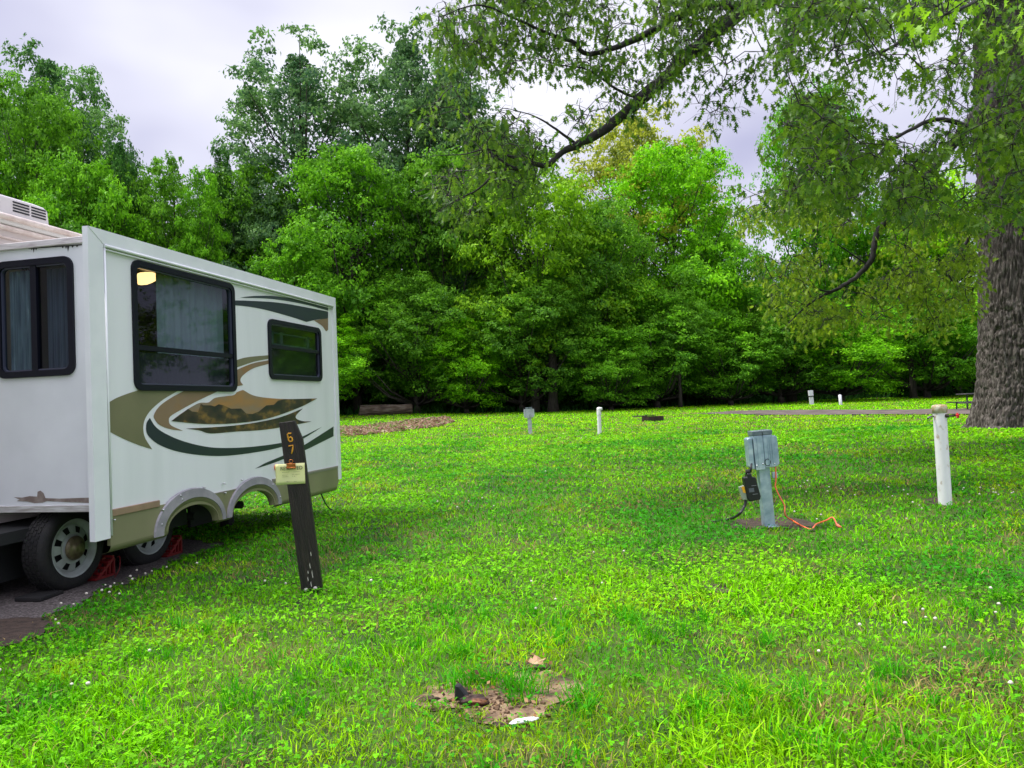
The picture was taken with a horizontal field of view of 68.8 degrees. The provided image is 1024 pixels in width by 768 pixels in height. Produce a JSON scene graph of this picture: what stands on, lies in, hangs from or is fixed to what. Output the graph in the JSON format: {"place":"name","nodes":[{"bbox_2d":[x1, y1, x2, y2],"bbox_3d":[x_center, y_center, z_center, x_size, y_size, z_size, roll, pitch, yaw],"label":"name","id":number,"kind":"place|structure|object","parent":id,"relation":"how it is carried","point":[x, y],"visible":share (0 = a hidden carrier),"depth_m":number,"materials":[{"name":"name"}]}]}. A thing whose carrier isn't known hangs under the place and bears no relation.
{"place":"outdoors","nodes":[
{"label":"outdoors","id":0,"kind":"place"},
{"bbox_2d":[0,0,977,286],"label":"sky","id":1,"kind":"structure","parent":0,"point":[162,63],"materials":[{"name":"white"}]},
{"bbox_2d":[0,394,1023,767],"bbox_3d":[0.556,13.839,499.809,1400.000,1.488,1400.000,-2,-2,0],"label":"ground","id":2,"kind":"structure","parent":0,"point":[576,654],"depth_m":5.21,"materials":[{"name":"green plant"}]},
{"bbox_2d":[0,141,63,224],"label":"tree","id":3,"kind":"object","parent":2,"relation":"on","point":[10,186],"visible":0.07,"depth_m":53.10,"materials":[{"name":"green plant"}]},
{"bbox_2d":[0,69,111,228],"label":"tree","id":4,"kind":"object","parent":2,"relation":"on","point":[36,101],"visible":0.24,"depth_m":54.46,"materials":[{"name":"green plant"}]},
{"bbox_2d":[0,106,140,229],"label":"tree","id":5,"kind":"object","parent":2,"relation":"on","point":[110,123],"visible":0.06,"depth_m":58.47,"materials":[{"name":"green plant"}]},
{"bbox_2d":[0,33,152,215],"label":"tree","id":6,"kind":"object","parent":2,"relation":"on","point":[51,71],"visible":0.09,"depth_m":63.08,"materials":[{"name":"green plant"}]},
{"bbox_2d":[16,144,156,242],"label":"tree","id":7,"kind":"object","parent":2,"relation":"on","point":[49,201],"visible":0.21,"depth_m":51.54,"materials":[{"name":"green plant"}]},
{"bbox_2d":[0,539,223,618],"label":"gravel pad","id":8,"kind":"object","parent":2,"relation":"on","point":[10,591],"visible":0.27,"depth_m":6.66,"materials":[{"name":"grey gravel"}]},
{"bbox_2d":[0,617,54,646],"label":"asphalt patch","id":9,"kind":"object","parent":8,"relation":"on","point":[11,629],"visible":0.88,"depth_m":5.44,"materials":[{"name":"stone"}]},
{"bbox_2d":[14,590,63,601],"bbox_3d":[-4.024,1.802,6.360,0.250,0.035,0.260,-3,-2,9],"label":"levelling block","id":10,"kind":"object","parent":8,"relation":"on","point":[38,595],"depth_m":6.30,"materials":[{"name":"rubber"}]},
{"bbox_2d":[87,555,119,580],"bbox_3d":[-3.800,1.721,6.990,0.215,0.197,0.273,-3,-2,12],"label":"wheel chock","id":11,"kind":"object","parent":8,"relation":"on","point":[108,568],"visible":0.94,"depth_m":7.03,"materials":[{"name":"red plastic"}]},
{"bbox_2d":[0,194,341,590],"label":"travel trailer","id":12,"kind":"object","parent":8,"relation":"on","point":[152,396],"visible":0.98,"depth_m":6.87,"materials":[{"name":"white metal"}]},
{"bbox_2d":[161,535,182,556],"bbox_3d":[-3.643,1.726,7.962,0.112,0.188,0.252,-3,-2,12],"label":"wheel chock","id":13,"kind":"object","parent":8,"relation":"on","point":[176,545],"visible":0.84,"depth_m":8.00,"materials":[{"name":"red plastic"}]},
{"bbox_2d":[88,137,145,241],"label":"tree","id":14,"kind":"object","parent":2,"relation":"on","point":[120,155],"visible":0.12,"depth_m":55.31,"materials":[{"name":"green plant"}]},
{"bbox_2d":[74,152,196,246],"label":"tree","id":15,"kind":"object","parent":2,"relation":"on","point":[144,183],"visible":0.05,"depth_m":57.06,"materials":[{"name":"green plant"}]},
{"bbox_2d":[137,149,208,260],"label":"tree","id":16,"kind":"object","parent":2,"relation":"on","point":[157,209],"visible":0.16,"depth_m":53.71,"materials":[{"name":"green plant"}]},
{"bbox_2d":[168,164,231,265],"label":"tree","id":17,"kind":"object","parent":2,"relation":"on","point":[207,207],"visible":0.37,"depth_m":52.74,"materials":[{"name":"green plant"}]},
{"bbox_2d":[197,143,243,269],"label":"tree","id":18,"kind":"object","parent":2,"relation":"on","point":[219,160],"visible":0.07,"depth_m":57.03,"materials":[{"name":"green plant"}]},
{"bbox_2d":[186,157,317,277],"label":"tree","id":19,"kind":"object","parent":2,"relation":"on","point":[241,192],"visible":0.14,"depth_m":56.71,"materials":[{"name":"green plant"}]},
{"bbox_2d":[217,182,344,315],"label":"tree","id":20,"kind":"object","parent":2,"relation":"on","point":[260,231],"visible":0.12,"depth_m":56.75,"materials":[{"name":"green plant"}]},
{"bbox_2d":[178,22,411,325],"bbox_3d":[-18.517,-12.525,63.597,19.457,31.654,18.135,-1,-2,-31],"label":"tree","id":21,"kind":"object","parent":2,"relation":"on","point":[306,100],"visible":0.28,"depth_m":60.85,"materials":[{"name":"green plant"}]},
{"bbox_2d":[279,421,322,593],"bbox_3d":[-1.735,1.064,6.173,0.170,1.524,0.072,-8,-1,-6],"label":"site post","id":22,"kind":"object","parent":2,"relation":"on","point":[303,523],"visible":0.91,"depth_m":6.15,"materials":[{"name":"brown wood"}]},
{"bbox_2d":[275,463,304,484],"bbox_3d":[-1.824,0.740,6.145,0.238,0.172,0.012,-2,-2,-6],"label":"notice card","id":23,"kind":"object","parent":22,"relation":"attached to","point":[284,476],"visible":1,"depth_m":6.14,"materials":[{"name":"beige paper"}]},
{"bbox_2d":[286,459,295,468],"bbox_3d":[-1.814,0.656,6.134,0.076,0.078,0.015,0,-2,-6],"label":"bulldog clip","id":24,"kind":"object","parent":22,"relation":"attached to","point":[292,465],"visible":1,"depth_m":6.13,"materials":[{"name":"orange metal"}]},
{"bbox_2d":[242,229,360,394],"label":"tree","id":25,"kind":"object","parent":2,"relation":"on","point":[296,252],"visible":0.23,"depth_m":51.84,"materials":[{"name":"green plant"}]},
{"bbox_2d":[269,139,444,411],"bbox_3d":[-11.784,-8.081,56.020,14.467,21.615,14.922,-2,-2,6],"label":"tree","id":26,"kind":"object","parent":2,"relation":"on","point":[355,235],"visible":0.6,"depth_m":55.03,"materials":[{"name":"green plant"}]},
{"bbox_2d":[336,313,377,401],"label":"tree","id":27,"kind":"object","parent":2,"relation":"on","point":[350,367],"visible":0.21,"depth_m":50.18,"materials":[{"name":"green plant"}]},
{"bbox_2d":[339,368,383,410],"bbox_3d":[-13.631,0.284,59.172,7.094,4.920,6.841,-2,-2,-22],"label":"shrub","id":28,"kind":"object","parent":2,"relation":"on","point":[344,402],"visible":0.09,"depth_m":58.24,"materials":[{"name":"green plant"}]},
{"bbox_2d":[340,362,404,406],"bbox_3d":[-11.202,0.261,60.139,6.095,4.849,5.878,-3,-2,36],"label":"shrub","id":29,"kind":"object","parent":2,"relation":"on","point":[388,402],"visible":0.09,"depth_m":59.42,"materials":[{"name":"green plant"}]},
{"bbox_2d":[358,404,412,415],"bbox_3d":[-8.858,1.800,52.217,3.746,0.791,0.797,-2,-2,-9],"label":"fallen log","id":30,"kind":"object","parent":2,"relation":"on","point":[381,409],"visible":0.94,"depth_m":51.94,"materials":[{"name":"brown wood"}]},
{"bbox_2d":[340,415,454,435],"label":"leaf litter","id":31,"kind":"object","parent":2,"relation":"on","point":[403,425],"visible":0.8,"depth_m":36.13,"materials":[{"name":"brown plant"}]},
{"bbox_2d":[367,268,446,406],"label":"tree","id":32,"kind":"object","parent":2,"relation":"on","point":[405,274],"visible":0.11,"depth_m":55.48,"materials":[{"name":"green plant"}]},
{"bbox_2d":[342,271,491,413],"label":"tree","id":33,"kind":"object","parent":2,"relation":"on","point":[414,354],"visible":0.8,"depth_m":52.48,"materials":[{"name":"green plant"}]},
{"bbox_2d":[313,6,530,403],"bbox_3d":[-9.722,-14.630,69.139,23.852,35.736,20.478,-1,-2,-43],"label":"tree","id":34,"kind":"object","parent":2,"relation":"on","point":[403,56],"visible":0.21,"depth_m":64.55,"materials":[{"name":"green plant"}]},
{"bbox_2d":[418,695,439,702],"bbox_3d":[-0.424,1.618,3.817,0.126,0.050,0.088,-2,-2,0],"label":"stone","id":35,"kind":"object","parent":2,"relation":"on","point":[431,697],"visible":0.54,"depth_m":3.80,"materials":[{"name":"stone"}]},
{"bbox_2d":[398,345,479,405],"bbox_3d":[-6.274,-1.357,61.183,7.564,8.275,7.294,-2,-2,-7],"label":"shrub","id":36,"kind":"object","parent":2,"relation":"on","point":[402,392],"visible":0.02,"depth_m":60.35,"materials":[{"name":"green plant"}]},
{"bbox_2d":[357,142,533,408],"bbox_3d":[-4.982,-7.914,59.321,14.328,21.337,13.764,-2,-2,-3],"label":"tree","id":37,"kind":"object","parent":2,"relation":"on","point":[415,173],"visible":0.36,"depth_m":57.00,"materials":[{"name":"green plant"}]},
{"bbox_2d":[357,46,544,304],"bbox_3d":[-6.014,-13.031,67.562,16.321,32.108,15.212,-1,-2,-42],"label":"tree","id":38,"kind":"object","parent":2,"relation":"on","point":[416,88],"visible":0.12,"depth_m":64.68,"materials":[{"name":"green plant"}]},
{"bbox_2d":[417,314,512,413],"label":"tree","id":39,"kind":"object","parent":2,"relation":"on","point":[465,396],"visible":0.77,"depth_m":51.73,"materials":[{"name":"green plant"}]},
{"bbox_2d":[407,116,554,365],"bbox_3d":[-2.366,-10.357,63.008,14.591,26.293,15.051,-3,-2,36],"label":"tree","id":40,"kind":"object","parent":2,"relation":"on","point":[452,278],"visible":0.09,"depth_m":60.91,"materials":[{"name":"green plant"}]},
{"bbox_2d":[453,360,529,410],"bbox_3d":[-2.341,0.117,59.224,7.026,4.796,7.285,-3,-2,28],"label":"shrub","id":41,"kind":"object","parent":2,"relation":"on","point":[498,401],"visible":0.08,"depth_m":58.73,"materials":[{"name":"green plant"}]},
{"bbox_2d":[489,721,504,728],"bbox_3d":[-0.062,1.595,3.476,0.090,0.048,0.061,-2,-2,0],"label":"stone","id":42,"kind":"object","parent":2,"relation":"on","point":[496,723],"visible":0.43,"depth_m":3.46,"materials":[{"name":"stone"}]},
{"bbox_2d":[423,647,573,726],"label":"leaf litter","id":43,"kind":"object","parent":2,"relation":"on","point":[493,687],"visible":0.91,"depth_m":3.83,"materials":[{"name":"brown plant"}]},
{"bbox_2d":[413,670,586,727],"bbox_3d":[-0.055,1.601,3.910,0.766,0.001,0.786,-3,-2,37],"label":"dirt patch","id":44,"kind":"object","parent":2,"relation":"on","point":[529,711],"visible":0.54,"depth_m":3.81,"materials":[{"name":"soil"}]},
{"bbox_2d":[455,683,489,707],"bbox_3d":[-0.201,1.567,3.741,0.181,0.115,0.105,-3,-2,12],"label":"charred wood","id":45,"kind":"object","parent":44,"relation":"on","point":[461,692],"visible":0.81,"depth_m":3.73,"materials":[{"name":"black wood"}]},
{"bbox_2d":[422,681,560,737],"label":"soil crumbs","id":46,"kind":"object","parent":44,"relation":"on","point":[497,707],"visible":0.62,"depth_m":3.68,"materials":[{"name":"brown soil"}]},
{"bbox_2d":[509,717,538,724],"bbox_3d":[0.056,1.567,3.478,0.146,0.025,0.042,-5,-1,-12],"label":"white shard","id":47,"kind":"object","parent":44,"relation":"on","point":[520,720],"visible":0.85,"depth_m":3.47,"materials":[{"name":"white ceramic"}]},
{"bbox_2d":[481,364,529,406],"bbox_3d":[0.207,0.078,61.488,7.338,4.829,7.610,-3,-2,29],"label":"shrub","id":48,"kind":"object","parent":2,"relation":"on","point":[509,394],"visible":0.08,"depth_m":59.20,"materials":[{"name":"green plant"}]},
{"bbox_2d":[0,433,1013,685],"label":"clover blossoms","id":49,"kind":"object","parent":2,"relation":"on","point":[530,581],"visible":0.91,"depth_m":6.16,"materials":[{"name":"white plant"}]},
{"bbox_2d":[0,424,1023,767],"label":"clover","id":50,"kind":"object","parent":2,"relation":"on","point":[586,568],"visible":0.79,"depth_m":5.99,"materials":[{"name":"green plant"}]},
{"bbox_2d":[0,578,1023,767],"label":"tall grass","id":51,"kind":"structure","parent":2,"relation":"on","point":[508,684],"depth_m":3.91,"materials":[{"name":"green plant"}]},
{"bbox_2d":[438,270,600,411],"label":"tree","id":52,"kind":"object","parent":2,"relation":"on","point":[522,392],"visible":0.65,"depth_m":51.80,"materials":[{"name":"green plant"}]},
{"bbox_2d":[486,660,554,673],"bbox_3d":[0.048,1.603,4.237,0.391,0.001,0.235,-2,-2,0],"label":"dirt patch","id":53,"kind":"object","parent":2,"relation":"on","point":[527,663],"visible":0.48,"depth_m":4.24,"materials":[{"name":"soil"}]},
{"bbox_2d":[524,407,533,433],"bbox_3d":[0.647,1.372,27.526,0.385,1.023,0.172,-4,-1,0],"label":"electric pedestal","id":54,"kind":"object","parent":2,"relation":"on","point":[528,413],"visible":0.91,"depth_m":27.48,"materials":[{"name":"metal"}]},
{"bbox_2d":[528,655,544,664],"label":"dead leaf","id":55,"kind":"object","parent":2,"relation":"on","point":[534,659],"visible":0.86,"depth_m":4.20,"materials":[{"name":"beige plant"}]},
{"bbox_2d":[498,275,579,412],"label":"tree","id":56,"kind":"object","parent":2,"relation":"on","point":[535,405],"visible":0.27,"depth_m":52.76,"materials":[{"name":"green plant"}]},
{"bbox_2d":[517,367,569,405],"bbox_3d":[2.660,0.194,59.601,5.302,4.393,5.498,-2,-2,-21],"label":"shrub","id":57,"kind":"object","parent":2,"relation":"on","point":[559,392],"visible":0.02,"depth_m":58.22,"materials":[{"name":"green plant"}]},
{"bbox_2d":[436,147,659,410],"bbox_3d":[1.625,-7.305,56.150,15.087,19.794,15.706,-1,-2,-33],"label":"tree","id":58,"kind":"object","parent":2,"relation":"on","point":[559,218],"visible":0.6,"depth_m":53.16,"materials":[{"name":"green plant"}]},
{"bbox_2d":[494,245,613,392],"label":"tree","id":59,"kind":"object","parent":2,"relation":"on","point":[577,299],"visible":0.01,"depth_m":60.48,"materials":[{"name":"green plant"}]},
{"bbox_2d":[511,263,600,411],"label":"tree","id":60,"kind":"object","parent":2,"relation":"on","point":[553,404],"visible":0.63,"depth_m":52.39,"materials":[{"name":"green plant"}]},
{"bbox_2d":[558,360,607,408],"bbox_3d":[5.771,-0.361,58.791,6.524,5.397,6.766,-2,-2,-16],"label":"shrub","id":61,"kind":"object","parent":2,"relation":"on","point":[571,399],"visible":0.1,"depth_m":58.17,"materials":[{"name":"green plant"}]},
{"bbox_2d":[597,407,601,433],"bbox_3d":[3.035,1.314,25.796,0.196,1.041,0.154,-3,-2,24],"label":"water pipe","id":62,"kind":"object","parent":2,"relation":"on","point":[599,409],"visible":0.88,"depth_m":25.74,"materials":[{"name":"white plastic"}]},
{"bbox_2d":[558,325,661,409],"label":"tree","id":63,"kind":"object","parent":2,"relation":"on","point":[611,395],"visible":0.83,"depth_m":51.93,"materials":[{"name":"green plant"}]},
{"bbox_2d":[538,195,697,407],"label":"tree","id":64,"kind":"object","parent":2,"relation":"on","point":[624,232],"visible":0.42,"depth_m":54.85,"materials":[{"name":"green plant"}]},
{"bbox_2d":[535,95,743,291],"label":"tree","id":65,"kind":"object","parent":2,"relation":"on","point":[624,147],"visible":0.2,"depth_m":68.14,"materials":[{"name":"green plant"}]},
{"bbox_2d":[632,413,663,421],"bbox_3d":[6.255,1.537,34.225,1.371,0.462,0.982,-2,-2,0],"label":"fire ring","id":66,"kind":"object","parent":2,"relation":"on","point":[649,418],"visible":0.86,"depth_m":33.87,"materials":[{"name":"metal"}]},
{"bbox_2d":[623,372,678,404],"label":"shrub","id":67,"kind":"object","parent":2,"relation":"on","point":[652,402],"visible":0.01,"depth_m":61.25,"materials":[{"name":"green plant"}]},
{"bbox_2d":[586,284,724,407],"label":"tree","id":68,"kind":"object","parent":2,"relation":"on","point":[669,387],"visible":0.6,"depth_m":53.60,"materials":[{"name":"green plant"}]},
{"bbox_2d":[339,387,973,415],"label":"undergrowth","id":69,"kind":"object","parent":2,"relation":"on","point":[458,410],"visible":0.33,"depth_m":58.28,"materials":[{"name":"green plant"}]},
{"bbox_2d":[595,135,769,403],"bbox_3d":[12.670,-9.269,61.214,16.314,23.090,15.816,-2,-2,-11],"label":"tree","id":70,"kind":"object","parent":2,"relation":"on","point":[674,179],"visible":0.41,"depth_m":59.72,"materials":[{"name":"green plant"}]},
{"bbox_2d":[640,289,726,406],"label":"tree","id":71,"kind":"object","parent":2,"relation":"on","point":[698,317],"visible":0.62,"depth_m":53.90,"materials":[{"name":"green plant"}]},
{"bbox_2d":[407,0,1023,429],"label":"oak tree","id":72,"kind":"object","parent":2,"relation":"on","point":[991,126],"visible":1,"depth_m":11.22,"materials":[{"name":"green plant"}]},
{"bbox_2d":[689,361,743,401],"bbox_3d":[17.766,-0.588,64.135,6.380,5.165,6.616,-2,-2,-12],"label":"shrub","id":73,"kind":"object","parent":2,"relation":"on","point":[707,395],"visible":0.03,"depth_m":63.85,"materials":[{"name":"green plant"}]},
{"bbox_2d":[694,583,742,592],"bbox_3d":[1.590,1.579,5.773,0.350,0.001,0.313,-2,-2,0],"label":"dirt patch","id":74,"kind":"object","parent":2,"relation":"on","point":[720,589],"visible":0.41,"depth_m":5.79,"materials":[{"name":"soil"}]},
{"bbox_2d":[641,228,800,403],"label":"tree","id":75,"kind":"object","parent":2,"relation":"on","point":[742,254],"visible":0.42,"depth_m":56.98,"materials":[{"name":"green plant"}]},
{"bbox_2d":[670,314,789,404],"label":"tree","id":76,"kind":"object","parent":2,"relation":"on","point":[725,387],"visible":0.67,"depth_m":55.14,"materials":[{"name":"green plant"}]},
{"bbox_2d":[742,378,776,400],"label":"shrub","id":77,"kind":"object","parent":2,"relation":"on","point":[760,394],"visible":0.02,"depth_m":69.22,"materials":[{"name":"green plant"}]},
{"bbox_2d":[731,516,817,530],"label":"bare soil","id":78,"kind":"structure","parent":2,"relation":"on","point":[752,522],"depth_m":8.33,"materials":[{"name":"brown soil"}]},
{"bbox_2d":[744,429,778,526],"bbox_3d":[2.770,1.060,8.192,0.328,1.106,0.172,-5,-1,0],"label":"electric pedestal","id":79,"kind":"object","parent":78,"relation":"on","point":[761,452],"visible":0.96,"depth_m":8.14,"materials":[{"name":"metal"}]},
{"bbox_2d":[711,463,752,521],"bbox_3d":[2.460,1.226,8.334,0.245,0.718,0.639,-2,-2,-15],"label":"power cord","id":80,"kind":"object","parent":79,"relation":"attached to","point":[741,510],"visible":0.91,"depth_m":8.09,"materials":[{"name":"black plastic"}]},
{"bbox_2d":[738,469,760,500],"bbox_3d":[2.563,1.099,8.098,0.213,0.338,0.088,-7,-1,0],"label":"surge protector","id":81,"kind":"object","parent":79,"relation":"hanging from","point":[748,489],"visible":1,"depth_m":8.06,"materials":[{"name":"black plastic"}]},
{"bbox_2d":[775,467,841,529],"bbox_3d":[3.226,1.208,8.043,0.497,0.647,0.614,-1,-2,-41],"label":"extension cord","id":82,"kind":"object","parent":79,"relation":"attached to","point":[838,525],"visible":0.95,"depth_m":8.07,"materials":[{"name":"orange plastic"}]},
{"bbox_2d":[707,284,866,402],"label":"tree","id":83,"kind":"object","parent":2,"relation":"on","point":[781,376],"visible":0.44,"depth_m":56.14,"materials":[{"name":"green plant"}]},
{"bbox_2d":[755,279,831,401],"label":"tree","id":84,"kind":"object","parent":2,"relation":"on","point":[791,398],"visible":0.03,"depth_m":59.30,"materials":[{"name":"green plant"}]},
{"bbox_2d":[769,332,835,397],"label":"shrub","id":85,"kind":"object","parent":2,"relation":"on","point":[823,389],"visible":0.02,"depth_m":66.13,"materials":[{"name":"green plant"}]},
{"bbox_2d":[808,390,813,403],"bbox_3d":[20.687,0.938,51.668,0.290,0.985,0.210,-5,-1,0],"label":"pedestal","id":86,"kind":"object","parent":2,"relation":"on","point":[810,396],"visible":0.98,"depth_m":51.59,"materials":[{"name":"white paint"}]},
{"bbox_2d":[736,74,890,393],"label":"tree","id":87,"kind":"object","parent":2,"relation":"on","point":[839,255],"visible":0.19,"depth_m":68.00,"materials":[{"name":"green plant"}]},
{"bbox_2d":[838,393,841,404],"bbox_3d":[21.171,0.964,48.194,0.193,0.801,0.193,-4,-1,0],"label":"water pipe","id":88,"kind":"object","parent":2,"relation":"on","point":[840,398],"visible":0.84,"depth_m":48.12,"materials":[{"name":"white paint"}]},
{"bbox_2d":[764,299,925,400],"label":"tree","id":89,"kind":"object","parent":2,"relation":"on","point":[850,378],"visible":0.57,"depth_m":55.50,"materials":[{"name":"green plant"}]},
{"bbox_2d":[813,332,879,397],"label":"shrub","id":90,"kind":"object","parent":2,"relation":"on","point":[857,376],"visible":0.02,"depth_m":66.72,"materials":[{"name":"green plant"}]},
{"bbox_2d":[828,358,886,396],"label":"shrub","id":91,"kind":"object","parent":2,"relation":"on","point":[869,378],"visible":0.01,"depth_m":69.00,"materials":[{"name":"green plant"}]},
{"bbox_2d":[799,196,970,395],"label":"tree","id":92,"kind":"object","parent":2,"relation":"on","point":[872,277],"visible":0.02,"depth_m":67.97,"materials":[{"name":"green plant"}]},
{"bbox_2d":[858,347,935,393],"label":"shrub","id":93,"kind":"object","parent":2,"relation":"on","point":[901,388],"visible":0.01,"depth_m":67.95,"materials":[{"name":"green plant"}]},
{"bbox_2d":[868,282,951,398],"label":"tree","id":94,"kind":"object","parent":2,"relation":"on","point":[913,390],"visible":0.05,"depth_m":59.04,"materials":[{"name":"green plant"}]},
{"bbox_2d":[847,271,977,397],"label":"tree","id":95,"kind":"object","parent":2,"relation":"on","point":[928,380],"visible":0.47,"depth_m":57.42,"materials":[{"name":"green plant"}]},
{"bbox_2d":[855,165,978,393],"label":"tree","id":96,"kind":"object","parent":2,"relation":"on","point":[938,243],"visible":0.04,"depth_m":62.79,"materials":[{"name":"green plant"}]},
{"bbox_2d":[924,497,938,504],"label":"bare soil","id":97,"kind":"structure","parent":2,"relation":"on","point":[932,500],"depth_m":9.27,"materials":[{"name":"brown soil"}]},
{"bbox_2d":[898,364,972,391],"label":"shrub","id":98,"kind":"object","parent":2,"relation":"on","point":[951,386],"depth_m":69.37,"materials":[{"name":"green plant"}]},
{"bbox_2d":[927,404,959,504],"bbox_3d":[5.226,0.899,9.029,0.351,1.308,0.169,-3,-2,22],"label":"water pipe","id":99,"kind":"object","parent":2,"relation":"on","point":[940,415],"visible":0.99,"depth_m":8.98,"materials":[{"name":"white plastic"}]},
{"bbox_2d":[916,296,977,388],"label":"tree","id":100,"kind":"object","parent":2,"relation":"on","point":[967,349],"visible":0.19,"depth_m":58.68,"materials":[{"name":"green plant"}]},
{"bbox_2d":[946,393,973,408],"bbox_3d":[20.857,0.796,33.683,1.608,0.766,1.700,-2,-2,0],"label":"picnic table","id":101,"kind":"object","parent":2,"relation":"on","point":[966,402],"visible":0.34,"depth_m":33.95,"materials":[{"name":"grey wood"}]},
{"bbox_2d":[699,409,969,414],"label":"gravel road","id":102,"kind":"structure","parent":0,"point":[847,411],"depth_m":35.92,"materials":[{"name":"grey gravel"}]}
]}

